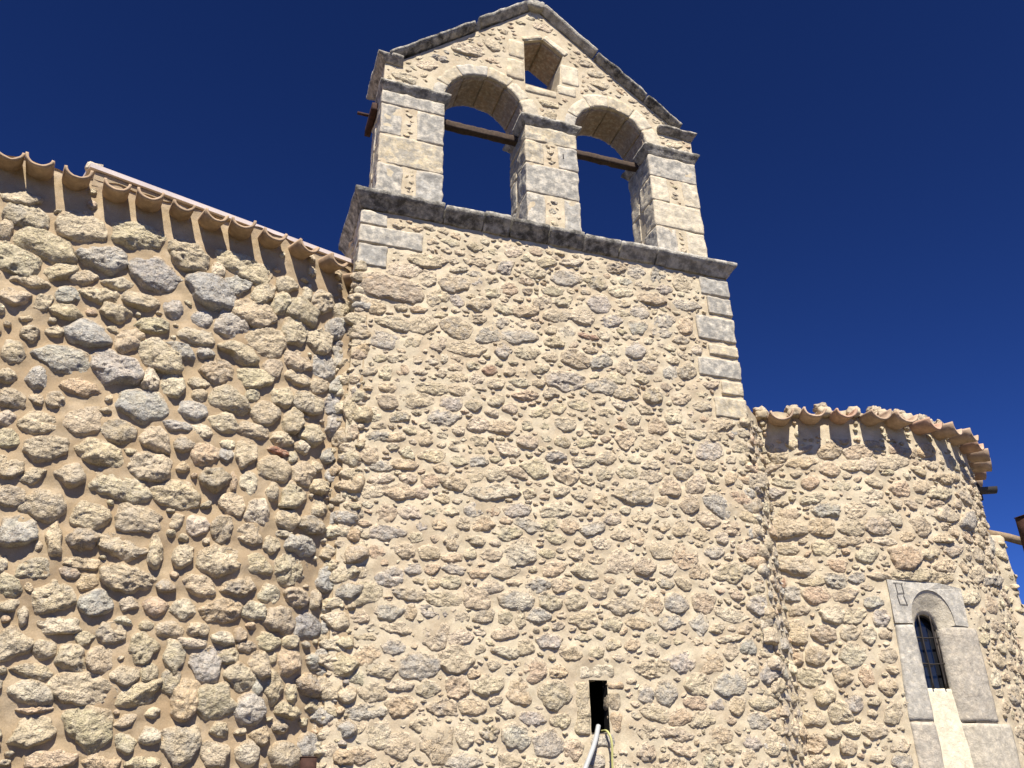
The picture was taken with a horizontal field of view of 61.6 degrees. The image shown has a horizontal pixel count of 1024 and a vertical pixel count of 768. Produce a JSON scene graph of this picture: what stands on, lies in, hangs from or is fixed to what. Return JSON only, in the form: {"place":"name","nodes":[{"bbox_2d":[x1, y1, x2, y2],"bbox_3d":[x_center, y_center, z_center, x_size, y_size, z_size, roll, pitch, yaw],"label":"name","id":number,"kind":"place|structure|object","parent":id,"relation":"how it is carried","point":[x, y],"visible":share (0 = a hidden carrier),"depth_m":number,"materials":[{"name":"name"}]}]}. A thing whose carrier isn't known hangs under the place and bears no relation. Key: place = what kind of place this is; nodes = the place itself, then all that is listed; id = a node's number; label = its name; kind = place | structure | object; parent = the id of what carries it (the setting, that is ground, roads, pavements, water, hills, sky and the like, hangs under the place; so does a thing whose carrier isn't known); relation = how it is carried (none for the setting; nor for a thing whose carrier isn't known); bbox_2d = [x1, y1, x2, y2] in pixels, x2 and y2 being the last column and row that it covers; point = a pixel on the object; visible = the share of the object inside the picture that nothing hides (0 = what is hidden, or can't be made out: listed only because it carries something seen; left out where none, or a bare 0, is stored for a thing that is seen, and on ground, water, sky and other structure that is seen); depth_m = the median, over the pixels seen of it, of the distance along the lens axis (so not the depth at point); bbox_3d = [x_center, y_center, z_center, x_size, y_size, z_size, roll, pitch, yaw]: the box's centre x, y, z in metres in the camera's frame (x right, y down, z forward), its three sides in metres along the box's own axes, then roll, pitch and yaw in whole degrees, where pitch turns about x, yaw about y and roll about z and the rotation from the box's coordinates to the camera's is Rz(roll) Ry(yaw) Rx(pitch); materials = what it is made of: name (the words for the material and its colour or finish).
{"place":"outdoors","nodes":[
{"label":"outdoors","id":0,"kind":"place"},
{"bbox_2d":[0,0,1023,604],"label":"sky","id":1,"kind":"structure","parent":0,"point":[859,167],"materials":[{"name":"blue"}]},
{"label":"ground","id":2,"kind":"structure","parent":0,"visible":0},
{"bbox_2d":[0,152,352,767],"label":"wall","id":3,"kind":"structure","parent":2,"relation":"on","point":[170,386],"depth_m":7.37,"materials":[{"name":"stone"}]},
{"bbox_2d":[299,756,316,767],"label":"rusty post","id":4,"kind":"object","parent":2,"relation":"on","point":[308,762],"visible":1,"depth_m":5.39,"materials":[{"name":"metal"}]},
{"bbox_2d":[310,185,812,767],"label":"bell tower","id":5,"kind":"structure","parent":2,"relation":"on","point":[552,529],"depth_m":9.00,"materials":[{"name":"stone"}]},
{"bbox_2d":[366,0,707,256],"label":"bell gable","id":6,"kind":"structure","parent":5,"relation":"on","point":[417,89],"depth_m":11.54,"materials":[{"name":"stone"}]},
{"bbox_2d":[357,102,377,136],"bbox_3d":[-1.875,-3.483,11.100,0.210,0.284,0.520,8,-27,-18],"label":"rusty bracket","id":7,"kind":"object","parent":6,"relation":"attached to","point":[371,115],"visible":1,"depth_m":11.04,"materials":[{"name":"metal"}]},
{"bbox_2d":[444,119,517,146],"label":"timber beam","id":8,"kind":"structure","parent":6,"relation":"attached to","point":[478,132],"depth_m":11.37,"materials":[{"name":"brown wood"}]},
{"bbox_2d":[576,149,638,171],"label":"timber beam","id":9,"kind":"structure","parent":6,"relation":"attached to","point":[611,162],"depth_m":11.94,"materials":[{"name":"brown wood"}]},
{"bbox_2d":[583,724,600,767],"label":"conduit","id":10,"kind":"object","parent":5,"relation":"attached to","point":[592,748],"visible":1,"depth_m":7.92,"materials":[{"name":"white plastic"}]},
{"bbox_2d":[601,729,613,767],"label":"cable","id":11,"kind":"object","parent":5,"relation":"hanging from","point":[611,741],"visible":1,"depth_m":8.05,"materials":[{"name":"yellow plastic"}]},
{"bbox_2d":[752,402,1023,767],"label":"round apse","id":12,"kind":"structure","parent":2,"relation":"on","point":[888,565],"depth_m":10.09,"materials":[{"name":"stone"}]},
{"bbox_2d":[911,615,948,688],"bbox_3d":[4.810,3.047,9.921,0.747,1.100,0.129,8,-27,-18],"label":"window","id":13,"kind":"structure","parent":12,"relation":"in","point":[932,662],"depth_m":9.92,"materials":[{"name":"black glass"}]},
{"bbox_2d":[976,482,997,500],"bbox_3d":[6.834,1.562,12.536,0.414,0.288,0.201,-5,-26,7],"label":"gutter spout","id":14,"kind":"object","parent":12,"relation":"attached to","point":[988,490],"visible":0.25,"depth_m":12.45,"materials":[{"name":"black metal"}]},
{"bbox_2d":[951,535,1023,660],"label":"wall stub","id":15,"kind":"object","parent":2,"relation":"on","point":[1011,586],"depth_m":12.35,"materials":[{"name":"stone"}]},
{"bbox_2d":[987,530,1021,544],"bbox_3d":[7.348,2.288,12.819,0.674,0.190,0.124,8,-27,-18],"label":"log","id":16,"kind":"object","parent":15,"relation":"on","point":[1012,538],"visible":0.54,"depth_m":12.79,"materials":[{"name":"beige wood"}]},
{"bbox_2d":[1014,514,1023,549],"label":"rusty post","id":17,"kind":"object","parent":2,"relation":"on","point":[1019,520],"visible":1,"depth_m":6.16,"materials":[{"name":"metal"}]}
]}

